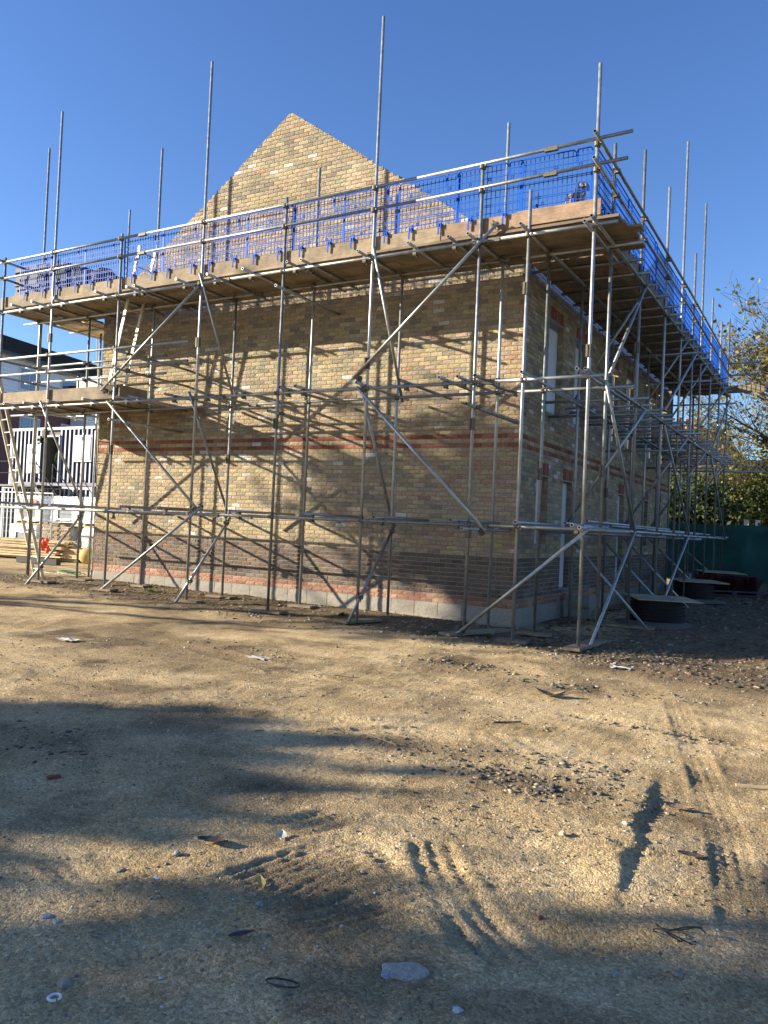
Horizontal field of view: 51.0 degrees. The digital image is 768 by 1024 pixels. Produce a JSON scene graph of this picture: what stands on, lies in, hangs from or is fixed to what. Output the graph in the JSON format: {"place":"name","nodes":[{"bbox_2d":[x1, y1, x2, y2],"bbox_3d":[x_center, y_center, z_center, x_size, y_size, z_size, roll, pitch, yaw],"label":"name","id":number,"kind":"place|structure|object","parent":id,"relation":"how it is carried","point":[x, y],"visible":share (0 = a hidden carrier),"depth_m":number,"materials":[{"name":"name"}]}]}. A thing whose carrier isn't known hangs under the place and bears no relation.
{"place":"outdoors","nodes":[
{"label":"outdoors","id":0,"kind":"place"},
{"bbox_2d":[48,262,81,287],"bbox_3d":[-6.625,-4.734,17.049,0.586,0.854,0.734,2,-1,30],"label":"brick stack","id":1,"kind":"object","parent":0,"point":[59,277],"visible":0.13,"depth_m":16.69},
{"bbox_2d":[90,267,125,281],"bbox_3d":[-5.521,-4.625,16.365,1.030,0.711,0.560,2,-1,30],"label":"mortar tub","id":2,"kind":"object","parent":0,"point":[101,274],"visible":0.21,"depth_m":16.25,"materials":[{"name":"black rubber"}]},
{"bbox_2d":[0,554,767,1023],"bbox_3d":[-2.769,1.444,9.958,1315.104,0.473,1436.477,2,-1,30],"label":"ground","id":3,"kind":"structure","parent":0,"point":[564,936],"depth_m":4.29,"materials":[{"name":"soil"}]},
{"bbox_2d":[0,378,43,576],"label":"ladder","id":4,"kind":"object","parent":3,"relation":"on","point":[12,470],"visible":0.72,"depth_m":18.03,"materials":[{"name":"metal"}]},
{"bbox_2d":[9,523,43,538],"bbox_3d":[-12.318,0.917,28.260,1.287,0.999,0.947,2,-1,24],"label":"block pack","id":5,"kind":"object","parent":3,"relation":"on","point":[12,531],"visible":0.23,"depth_m":27.93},
{"bbox_2d":[15,495,51,523],"bbox_3d":[-12.148,-0.075,28.314,1.287,0.999,0.986,2,-1,23],"label":"block pack","id":6,"kind":"object","parent":5,"relation":"on","point":[46,515],"visible":0.49,"depth_m":27.88,"materials":[{"name":"white"}]},
{"bbox_2d":[0,491,53,539],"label":"fence panel","id":7,"kind":"object","parent":3,"relation":"on","point":[8,492],"visible":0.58,"depth_m":25.47,"materials":[{"name":"metal"}]},
{"bbox_2d":[0,461,73,496],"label":"access stair","id":8,"kind":"object","parent":3,"relation":"on","point":[36,487],"visible":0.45,"depth_m":34.40,"materials":[{"name":"grey metal"}]},
{"bbox_2d":[16,556,60,564],"bbox_3d":[-9.667,1.357,22.515,1.600,0.160,0.160,2,-1,27],"label":"railway sleeper","id":9,"kind":"object","parent":3,"relation":"on","point":[49,561],"visible":0.79,"depth_m":22.34,"materials":[{"name":"grey wood"}]},
{"bbox_2d":[23,578,56,582],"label":"sole board","id":10,"kind":"object","parent":3,"relation":"on","point":[41,581],"visible":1,"depth_m":16.16,"materials":[{"name":"brown wood"}]},
{"bbox_2d":[0,537,81,559],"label":"timber stack","id":11,"kind":"object","parent":3,"relation":"on","point":[12,546],"visible":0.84,"depth_m":24.59,"materials":[{"name":"brown wood"}]},
{"bbox_2d":[38,537,49,552],"bbox_3d":[-10.016,0.974,23.750,0.348,0.453,0.218,2,-1,30],"label":"orange sack","id":12,"kind":"object","parent":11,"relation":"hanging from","point":[44,542],"visible":0.86,"depth_m":23.70,"materials":[{"name":"plastic"}]},
{"bbox_2d":[0,487,95,536],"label":"site container","id":13,"kind":"object","parent":3,"relation":"on","point":[86,492],"visible":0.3,"depth_m":36.87,"materials":[{"name":"metal"}]},
{"bbox_2d":[8,426,98,487],"bbox_3d":[-14.052,-2.408,36.494,6.060,2.590,2.660,2,-1,30],"label":"site container","id":14,"kind":"object","parent":13,"relation":"on","point":[69,439],"visible":0.6,"depth_m":35.37,"materials":[{"name":"grey"}]},
{"bbox_2d":[0,334,101,483],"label":"apartment block","id":15,"kind":"structure","parent":3,"relation":"on","point":[12,347],"depth_m":46.62,"materials":[{"name":"brick"}]},
{"bbox_2d":[18,366,36,390],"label":"window","id":16,"kind":"structure","parent":15,"relation":"in","point":[30,378],"depth_m":45.97,"materials":[{"name":"glass"}]},
{"bbox_2d":[19,416,39,427],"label":"window","id":17,"kind":"structure","parent":15,"relation":"in","point":[24,421],"depth_m":46.14,"materials":[{"name":"glass"}]},
{"bbox_2d":[60,378,76,388],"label":"window","id":18,"kind":"structure","parent":15,"relation":"in","point":[64,385],"depth_m":49.24,"materials":[{"name":"glass"}]},
{"bbox_2d":[47,992,61,1001],"bbox_3d":[-1.057,1.556,2.582,0.046,0.009,0.046,2,-1,30],"label":"plastic ring","id":19,"kind":"object","parent":3,"relation":"on","point":[54,994],"visible":1,"depth_m":2.58,"materials":[{"name":"white"}]},
{"bbox_2d":[42,520,72,540],"bbox_3d":[-10.587,0.858,26.120,0.950,1.209,0.830,2,-1,24],"label":"brick pallet","id":20,"kind":"object","parent":3,"relation":"on","point":[58,527],"visible":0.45,"depth_m":25.89,"materials":[{"name":"ceramic"}]},
{"bbox_2d":[42,526,82,547],"bbox_3d":[-10.923,0.968,27.655,1.286,0.998,0.985,2,-1,25],"label":"block pack","id":21,"kind":"object","parent":3,"relation":"on","point":[74,534],"visible":0.06,"depth_m":27.25,"materials":[{"name":"grey"}]},
{"bbox_2d":[50,496,85,526],"bbox_3d":[-10.607,-0.019,27.670,1.287,0.998,0.947,2,-1,24],"label":"block pack","id":22,"kind":"object","parent":21,"relation":"on","point":[65,515],"visible":0.41,"depth_m":27.24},
{"bbox_2d":[57,976,72,988],"bbox_3d":[-1.059,1.560,2.673,0.048,0.018,0.060,3,-1,-31],"label":"stone","id":23,"kind":"object","parent":3,"relation":"on","point":[65,982],"visible":1,"depth_m":2.66,"materials":[{"name":"stone"}]},
{"bbox_2d":[55,548,83,562],"bbox_3d":[-8.872,1.327,24.316,2.049,0.395,0.900,2,-1,24],"label":"timber stack","id":24,"kind":"object","parent":3,"relation":"on","point":[70,553],"visible":0.27,"depth_m":24.13,"materials":[{"name":"brown wood"}]},
{"bbox_2d":[63,577,92,580],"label":"sole board","id":25,"kind":"object","parent":3,"relation":"on","point":[74,578],"visible":1,"depth_m":16.95,"materials":[{"name":"brown wood"}]},
{"bbox_2d":[79,548,91,563],"bbox_3d":[-8.342,1.234,22.719,0.625,0.452,0.510,2,-1,30],"label":"yellow bag","id":26,"kind":"object","parent":3,"relation":"on","point":[83,555],"visible":0.56,"depth_m":22.52,"materials":[{"name":"plastic"}]},
{"bbox_2d":[81,527,93,547],"bbox_3d":[-9.386,1.029,27.167,1.287,0.996,0.947,2,-1,23],"label":"block pack","id":27,"kind":"object","parent":3,"relation":"on","point":[85,534],"visible":0.1,"depth_m":26.93,"materials":[{"name":"plastic"}]},
{"bbox_2d":[82,497,94,526],"bbox_3d":[-9.334,0.028,27.156,1.287,1.000,0.947,2,-1,25],"label":"block pack","id":28,"kind":"object","parent":27,"relation":"on","point":[86,515],"visible":0.13,"depth_m":26.93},
{"bbox_2d":[90,587,118,591],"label":"sole board","id":29,"kind":"object","parent":3,"relation":"on","point":[104,589],"visible":1,"depth_m":15.26,"materials":[{"name":"brown wood"}]},
{"bbox_2d":[170,598,203,602],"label":"sole board","id":30,"kind":"object","parent":3,"relation":"on","point":[190,601],"visible":0.86,"depth_m":14.19,"materials":[{"name":"brown wood"}]},
{"bbox_2d":[198,836,231,844],"bbox_3d":[-0.803,1.560,3.823,0.169,0.025,0.076,2,-1,7],"label":"leaf","id":31,"kind":"object","parent":3,"relation":"on","point":[212,839],"visible":1,"depth_m":3.84,"materials":[{"name":"plant"}]},
{"bbox_2d":[205,594,237,598],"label":"sole board","id":32,"kind":"object","parent":3,"relation":"on","point":[220,596],"visible":1,"depth_m":14.98,"materials":[{"name":"brown wood"}]},
{"bbox_2d":[228,930,256,935],"bbox_3d":[-0.526,1.576,3.006,0.113,0.017,0.039,3,-1,-27],"label":"leaf","id":33,"kind":"object","parent":3,"relation":"on","point":[241,933],"visible":1,"depth_m":3.01,"materials":[{"name":"plant"}]},
{"bbox_2d":[257,875,265,889],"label":"leaf","id":34,"kind":"object","parent":3,"relation":"on","point":[261,881],"visible":1,"depth_m":3.45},
{"bbox_2d":[248,608,287,613],"bbox_3d":[-1.935,1.647,13.383,0.650,0.038,0.225,2,-1,30],"label":"sole board","id":35,"kind":"object","parent":3,"relation":"on","point":[262,610],"visible":1,"depth_m":13.30,"materials":[{"name":"brown wood"}]},
{"bbox_2d":[276,829,286,838],"bbox_3d":[-0.503,1.594,3.952,0.056,0.025,0.130,3,-1,-6],"label":"stone","id":36,"kind":"object","parent":3,"relation":"on","point":[281,834],"visible":1,"depth_m":3.98,"materials":[{"name":"stone"}]},
{"bbox_2d":[265,977,299,987],"bbox_3d":[-0.343,1.595,2.727,0.124,0.006,0.050,2,-1,13],"label":"strap offcut","id":37,"kind":"object","parent":3,"relation":"on","point":[293,981],"visible":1,"depth_m":2.72,"materials":[{"name":"plastic"}]},
{"bbox_2d":[287,603,315,608],"bbox_3d":[-1.443,1.651,14.140,0.450,0.038,0.225,2,-1,24],"label":"sole board","id":38,"kind":"object","parent":3,"relation":"on","point":[301,605],"visible":1,"depth_m":14.07,"materials":[{"name":"brown wood"}]},
{"bbox_2d":[0,575,688,673],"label":"rubble","id":39,"kind":"object","parent":3,"relation":"on","point":[473,639],"visible":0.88,"depth_m":12.58,"materials":[{"name":"stone"}]},
{"bbox_2d":[338,618,382,623],"bbox_3d":[-0.368,1.700,12.600,0.225,0.038,0.750,1,-2,45],"label":"sole board","id":40,"kind":"object","parent":3,"relation":"on","point":[361,620],"visible":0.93,"depth_m":12.53,"materials":[{"name":"brown wood"}]},
{"bbox_2d":[90,113,671,628],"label":"brick building","id":41,"kind":"structure","parent":3,"relation":"on","point":[292,155],"depth_m":15.00,"materials":[{"name":"brick"}]},
{"bbox_2d":[0,16,765,648],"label":"scaffolding","id":42,"kind":"object","parent":3,"relation":"on","point":[580,254],"visible":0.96,"depth_m":14.07,"materials":[{"name":"metal"}]},
{"bbox_2d":[14,263,48,295],"bbox_3d":[-7.361,-4.778,17.525,1.030,0.894,0.834,2,-1,30],"label":"brick stack","id":43,"kind":"object","parent":42,"relation":"on","point":[17,281],"visible":0.2,"depth_m":17.16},
{"bbox_2d":[19,254,53,299],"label":"brick guard","id":44,"kind":"object","parent":42,"relation":"attached to","point":[37,268],"visible":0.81,"depth_m":16.79,"materials":[{"name":"blue plastic"}]},
{"bbox_2d":[50,247,86,294],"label":"brick guard","id":45,"kind":"object","parent":42,"relation":"attached to","point":[75,284],"visible":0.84,"depth_m":16.25,"materials":[{"name":"blue plastic"}]},
{"bbox_2d":[45,339,98,575],"bbox_3d":[-7.144,-1.463,18.971,1.170,5.891,1.015,2,-1,30],"label":"hoist rope","id":46,"kind":"object","parent":42,"relation":"hanging from","point":[68,572],"visible":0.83,"depth_m":19.04,"materials":[{"name":"fabric"}]},
{"bbox_2d":[70,267,94,286],"bbox_3d":[-6.154,-4.640,16.714,0.444,0.694,0.531,2,-1,30],"label":"brick stack","id":47,"kind":"object","parent":42,"relation":"on","point":[82,271],"visible":0.16,"depth_m":16.50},
{"bbox_2d":[75,376,101,420],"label":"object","id":48,"kind":"structure","parent":42,"relation":"attached to","point":[80,384],"depth_m":19.45,"materials":[{"name":"white paint"}]},
{"bbox_2d":[83,241,119,289],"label":"brick guard","id":49,"kind":"object","parent":42,"relation":"attached to","point":[103,271],"visible":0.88,"depth_m":15.78,"materials":[{"name":"blue plastic"}]},
{"bbox_2d":[107,245,156,385],"bbox_3d":[-5.078,-3.708,16.116,0.823,3.046,0.432,2,-1,30],"label":"ladder","id":50,"kind":"object","parent":42,"relation":"on","point":[137,327],"visible":0.42,"depth_m":16.07,"materials":[{"name":"metal"}]},
{"bbox_2d":[123,231,164,282],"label":"brick guard","id":51,"kind":"object","parent":42,"relation":"attached to","point":[153,271],"visible":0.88,"depth_m":15.21,"materials":[{"name":"blue plastic"}]},
{"bbox_2d":[161,225,202,277],"bbox_3d":[-3.689,-4.776,14.729,1.048,0.926,0.109,2,-1,30],"label":"brick guard","id":52,"kind":"object","parent":42,"relation":"attached to","point":[193,265],"visible":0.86,"depth_m":14.74,"materials":[{"name":"blue plastic"}]},
{"bbox_2d":[204,215,249,270],"bbox_3d":[-2.820,-4.739,14.234,1.048,0.926,0.109,2,-1,30],"label":"brick guard","id":53,"kind":"object","parent":42,"relation":"attached to","point":[211,261],"visible":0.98,"depth_m":14.21,"materials":[{"name":"blue plastic"}]},
{"bbox_2d":[245,205,296,263],"bbox_3d":[-1.945,-4.710,13.732,1.048,0.926,0.109,3,-1,30],"label":"brick guard","id":54,"kind":"object","parent":42,"relation":"attached to","point":[268,243],"visible":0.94,"depth_m":13.75,"materials":[{"name":"blue plastic"}]},
{"bbox_2d":[292,195,345,256],"bbox_3d":[-1.084,-4.684,13.229,1.048,0.926,0.109,2,0,30],"label":"brick guard","id":55,"kind":"object","parent":42,"relation":"attached to","point":[329,243],"visible":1,"depth_m":13.22,"materials":[{"name":"blue plastic"}]},
{"bbox_2d":[342,184,400,248],"bbox_3d":[-0.209,-4.659,12.735,1.048,0.926,0.109,2,-2,30],"label":"brick guard","id":56,"kind":"object","parent":42,"relation":"attached to","point":[353,239],"visible":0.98,"depth_m":12.72,"materials":[{"name":"blue plastic"}]},
{"bbox_2d":[397,172,460,238],"bbox_3d":[0.667,-4.628,12.235,1.048,0.926,0.109,2,-2,30],"label":"brick guard","id":57,"kind":"object","parent":42,"relation":"attached to","point":[440,224],"visible":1,"depth_m":12.22,"materials":[{"name":"blue plastic"}]},
{"bbox_2d":[455,159,524,229],"bbox_3d":[1.526,-4.595,11.732,1.048,0.926,0.109,2,0,30],"label":"brick guard","id":58,"kind":"object","parent":42,"relation":"attached to","point":[470,219],"visible":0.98,"depth_m":11.72,"materials":[{"name":"blue plastic"}]},
{"bbox_2d":[519,146,593,210],"bbox_3d":[2.388,-4.567,11.245,1.048,0.926,0.109,2,-1,30],"label":"brick guard","id":59,"kind":"object","parent":42,"relation":"attached to","point":[567,176],"visible":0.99,"depth_m":11.23,"materials":[{"name":"blue plastic"}]},
{"bbox_2d":[565,181,589,217],"bbox_3d":[2.591,-4.348,11.684,0.830,0.723,0.266,2,-1,30],"label":"brick stack","id":60,"kind":"object","parent":42,"relation":"on","point":[581,195],"visible":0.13,"depth_m":11.49,"materials":[{"name":"ceramic"}]},
{"bbox_2d":[597,149,616,214],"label":"brick guard","id":61,"kind":"object","parent":42,"relation":"attached to","point":[605,204],"visible":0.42,"depth_m":11.44,"materials":[{"name":"blue plastic"}]},
{"bbox_2d":[615,178,632,253],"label":"brick guard","id":62,"kind":"object","parent":42,"relation":"attached to","point":[621,189],"visible":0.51,"depth_m":12.31,"materials":[{"name":"blue plastic"}]},
{"bbox_2d":[630,204,645,271],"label":"brick guard","id":63,"kind":"object","parent":42,"relation":"attached to","point":[635,214],"visible":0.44,"depth_m":13.12,"materials":[{"name":"blue plastic"}]},
{"bbox_2d":[643,226,657,290],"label":"brick guard","id":64,"kind":"object","parent":42,"relation":"attached to","point":[649,257],"visible":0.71,"depth_m":14.15,"materials":[{"name":"blue plastic"}]},
{"bbox_2d":[655,245,665,298],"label":"brick guard","id":65,"kind":"object","parent":42,"relation":"attached to","point":[661,286],"visible":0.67,"depth_m":14.92,"materials":[{"name":"blue plastic"}]},
{"bbox_2d":[667,263,677,319],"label":"brick guard","id":66,"kind":"object","parent":42,"relation":"attached to","point":[673,293],"visible":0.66,"depth_m":15.88,"materials":[{"name":"blue plastic"}]},
{"bbox_2d":[676,279,685,330],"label":"brick guard","id":67,"kind":"object","parent":42,"relation":"attached to","point":[678,299],"visible":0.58,"depth_m":16.59,"materials":[{"name":"blue plastic"}]},
{"bbox_2d":[684,293,692,342],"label":"brick guard","id":68,"kind":"object","parent":42,"relation":"attached to","point":[689,316],"visible":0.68,"depth_m":17.57,"materials":[{"name":"blue plastic"}]},
{"bbox_2d":[692,307,700,350],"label":"brick guard","id":69,"kind":"object","parent":42,"relation":"attached to","point":[697,327],"visible":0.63,"depth_m":18.62,"materials":[{"name":"blue plastic"}]},
{"bbox_2d":[699,321,706,360],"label":"brick guard","id":70,"kind":"object","parent":42,"relation":"attached to","point":[704,340],"visible":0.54,"depth_m":19.49,"materials":[{"name":"blue plastic"}]},
{"bbox_2d":[705,327,712,366],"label":"brick guard","id":71,"kind":"object","parent":42,"relation":"attached to","point":[707,342],"visible":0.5,"depth_m":20.00,"materials":[{"name":"blue plastic"}]},
{"bbox_2d":[712,337,717,375],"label":"brick guard","id":72,"kind":"object","parent":42,"relation":"attached to","point":[715,357],"visible":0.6,"depth_m":21.09,"materials":[{"name":"blue plastic"}]},
{"bbox_2d":[717,346,722,384],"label":"brick guard","id":73,"kind":"object","parent":42,"relation":"attached to","point":[718,352],"visible":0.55,"depth_m":21.77,"materials":[{"name":"blue plastic"}]},
{"bbox_2d":[722,354,726,389],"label":"brick guard","id":74,"kind":"object","parent":42,"relation":"attached to","point":[725,364],"visible":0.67,"depth_m":22.81,"materials":[{"name":"blue plastic"}]},
{"bbox_2d":[0,636,767,918],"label":"clods","id":75,"kind":"object","parent":3,"relation":"on","point":[551,787],"visible":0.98,"depth_m":5.26,"materials":[{"name":"soil"}]},
{"bbox_2d":[381,969,390,978],"bbox_3d":[0.011,1.602,2.795,0.043,0.020,0.046,3,-1,-5],"label":"stone","id":76,"kind":"object","parent":3,"relation":"on","point":[385,973],"visible":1,"depth_m":2.78,"materials":[{"name":"stone"}]},
{"bbox_2d":[382,962,429,981],"bbox_3d":[0.078,1.600,2.810,0.165,0.026,0.107,3,-1,-4],"label":"concrete lump","id":77,"kind":"object","parent":3,"relation":"on","point":[405,971],"visible":0.99,"depth_m":2.80,"materials":[{"name":"concrete"}]},
{"bbox_2d":[438,628,510,635],"bbox_3d":[1.367,1.780,11.949,1.300,0.038,0.225,3,-1,-38],"label":"sole board","id":78,"kind":"object","parent":3,"relation":"on","point":[478,631],"visible":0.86,"depth_m":11.87,"materials":[{"name":"brown wood"}]},
{"bbox_2d":[494,637,529,644],"bbox_3d":[1.792,1.803,11.244,0.450,0.038,0.225,2,-1,24],"label":"sole board","id":79,"kind":"object","parent":3,"relation":"on","point":[514,641],"visible":1,"depth_m":11.17,"materials":[{"name":"brown wood"}]},
{"bbox_2d":[515,630,552,636],"bbox_3d":[2.240,1.817,12.025,0.500,0.038,0.225,2,-1,30],"label":"sole board","id":80,"kind":"object","parent":3,"relation":"on","point":[531,633],"visible":1,"depth_m":11.96,"materials":[{"name":"brown wood"}]},
{"bbox_2d":[535,687,567,695],"bbox_3d":[1.644,1.766,7.876,0.337,0.076,0.151,2,-1,18],"label":"leaf","id":81,"kind":"object","parent":3,"relation":"on","point":[548,692],"visible":1,"depth_m":7.90,"materials":[{"name":"plant"}]},
{"bbox_2d":[566,594,592,617],"bbox_3d":[3.636,1.754,15.031,0.480,0.425,0.310,2,-1,30],"label":"block pile","id":82,"kind":"object","parent":3,"relation":"on","point":[586,606],"visible":0.64,"depth_m":14.92,"materials":[{"name":"concrete"}]},
{"bbox_2d":[563,639,606,651],"bbox_3d":[2.788,1.830,11.111,0.225,0.038,1.250,2,-1,32],"label":"sole board","id":83,"kind":"object","parent":3,"relation":"on","point":[584,644],"visible":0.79,"depth_m":10.91,"materials":[{"name":"brown wood"}]},
{"bbox_2d":[606,623,654,629],"bbox_3d":[4.034,1.873,13.186,0.750,0.038,0.225,2,-1,27],"label":"sole board","id":84,"kind":"object","parent":3,"relation":"on","point":[629,626],"visible":1,"depth_m":13.12,"materials":[{"name":"brown wood"}]},
{"bbox_2d":[496,592,767,691],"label":"rubble","id":85,"kind":"object","parent":3,"relation":"on","point":[665,637],"visible":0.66,"depth_m":11.90,"materials":[{"name":"stone"}]},
{"bbox_2d":[612,593,703,629],"bbox_3d":[4.714,1.696,13.875,1.530,0.481,1.440,2,-1,30],"label":"mortar tub","id":86,"kind":"object","parent":3,"relation":"on","point":[661,611],"visible":0.93,"depth_m":13.52,"materials":[{"name":"black plastic"}]},
{"bbox_2d":[671,969,682,978],"bbox_3d":[1.049,1.652,2.882,0.040,0.018,0.051,2,-1,19],"label":"stone","id":87,"kind":"object","parent":3,"relation":"on","point":[677,973],"visible":1,"depth_m":2.87,"materials":[{"name":"stone"}]},
{"bbox_2d":[653,923,705,944],"bbox_3d":[1.158,1.649,3.157,0.200,0.046,0.116,2,-1,13],"label":"cable offcut","id":88,"kind":"object","parent":3,"relation":"on","point":[677,929],"visible":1,"depth_m":3.16,"materials":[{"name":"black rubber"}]},
{"bbox_2d":[666,804,697,811],"bbox_3d":[1.747,1.736,4.724,0.180,0.024,0.065,2,-1,13],"label":"leaf","id":89,"kind":"object","parent":3,"relation":"on","point":[679,806],"visible":1,"depth_m":4.74,"materials":[{"name":"plant"}]},
{"bbox_2d":[678,850,710,860],"bbox_3d":[1.534,1.699,3.977,0.158,0.023,0.065,2,-1,24],"label":"leaf","id":90,"kind":"object","parent":3,"relation":"on","point":[692,854],"visible":1,"depth_m":3.99,"materials":[{"name":"plant"}]},
{"bbox_2d":[665,577,729,603],"bbox_3d":[6.961,1.756,18.096,1.530,0.481,1.440,2,-1,30],"label":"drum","id":91,"kind":"object","parent":3,"relation":"on","point":[700,590],"visible":0.88,"depth_m":17.72,"materials":[{"name":"black plastic"}]},
{"bbox_2d":[669,482,727,524],"bbox_3d":[10.380,0.591,31.044,4.638,3.904,3.711,3,-1,-6],"label":"sycamore shrub","id":92,"kind":"object","parent":3,"relation":"on","point":[671,513],"visible":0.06,"depth_m":30.12,"materials":[{"name":"green plant"}]},
{"bbox_2d":[670,417,747,484],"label":"tree","id":93,"kind":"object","parent":3,"relation":"on","point":[733,452],"depth_m":44.33,"materials":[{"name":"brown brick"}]},
{"bbox_2d":[671,395,754,490],"bbox_3d":[13.882,-1.742,35.751,4.412,9.010,5.613,3,-1,3],"label":"young tree","id":94,"kind":"object","parent":3,"relation":"on","point":[702,437],"visible":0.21,"depth_m":34.93,"materials":[{"name":"green plant"}]},
{"bbox_2d":[670,465,759,525],"bbox_3d":[12.163,0.293,31.217,4.359,4.422,4.849,2,-1,30],"label":"sycamore shrub","id":95,"kind":"object","parent":3,"relation":"on","point":[732,512],"visible":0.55,"depth_m":30.08,"materials":[{"name":"green plant"}]},
{"bbox_2d":[667,520,767,582],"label":"netted fence","id":96,"kind":"object","parent":3,"relation":"on","point":[744,549],"visible":0.16,"depth_m":24.86,"materials":[{"name":"green fabric"}]},
{"bbox_2d":[671,402,767,503],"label":"young tree","id":97,"kind":"object","parent":3,"relation":"on","point":[747,474],"visible":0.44,"depth_m":33.76,"materials":[{"name":"green plant"}]},
{"bbox_2d":[694,569,747,574],"bbox_3d":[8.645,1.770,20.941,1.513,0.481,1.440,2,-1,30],"label":"board","id":98,"kind":"object","parent":3,"relation":"on","point":[709,572],"visible":0.2,"depth_m":20.64,"materials":[{"name":"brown wood"}]},
{"bbox_2d":[684,270,767,459],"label":"maple tree","id":99,"kind":"object","parent":3,"relation":"on","point":[761,367],"visible":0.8,"depth_m":26.67,"materials":[{"name":"green plant"}]},
{"bbox_2d":[693,467,763,516],"bbox_3d":[15.502,0.139,36.644,5.242,5.237,5.078,3,-1,-24],"label":"hedge shrub","id":100,"kind":"object","parent":3,"relation":"on","point":[733,482],"visible":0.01,"depth_m":35.98,"materials":[{"name":"green plant"}]},
{"bbox_2d":[695,574,763,597],"bbox_3d":[8.322,1.768,19.493,1.474,0.468,0.900,2,-1,4],"label":"tile stack","id":101,"kind":"object","parent":3,"relation":"on","point":[744,586],"visible":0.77,"depth_m":19.23,"materials":[{"name":"ceramic"}]},
{"bbox_2d":[711,463,767,525],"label":"hedge shrub","id":102,"kind":"object","parent":3,"relation":"on","point":[756,506],"visible":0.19,"depth_m":33.27,"materials":[{"name":"green plant"}]},
{"bbox_2d":[720,431,767,525],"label":"hedge shrub","id":103,"kind":"object","parent":3,"relation":"on","point":[760,476],"visible":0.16,"depth_m":36.16,"materials":[{"name":"green plant"}]},
{"bbox_2d":[735,783,767,789],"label":"timber offcut","id":104,"kind":"object","parent":3,"relation":"on","point":[751,786],"visible":1,"depth_m":5.24,"materials":[{"name":"wood"}]},
{"bbox_2d":[737,460,767,525],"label":"hedge shrub","id":105,"kind":"object","parent":3,"relation":"on","point":[763,491],"visible":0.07,"depth_m":35.53,"materials":[{"name":"green plant"}]},
{"bbox_2d":[0,0,767,459],"label":"sky","id":106,"kind":"structure","parent":0,"point":[130,79],"materials":[{"name":"blue"}]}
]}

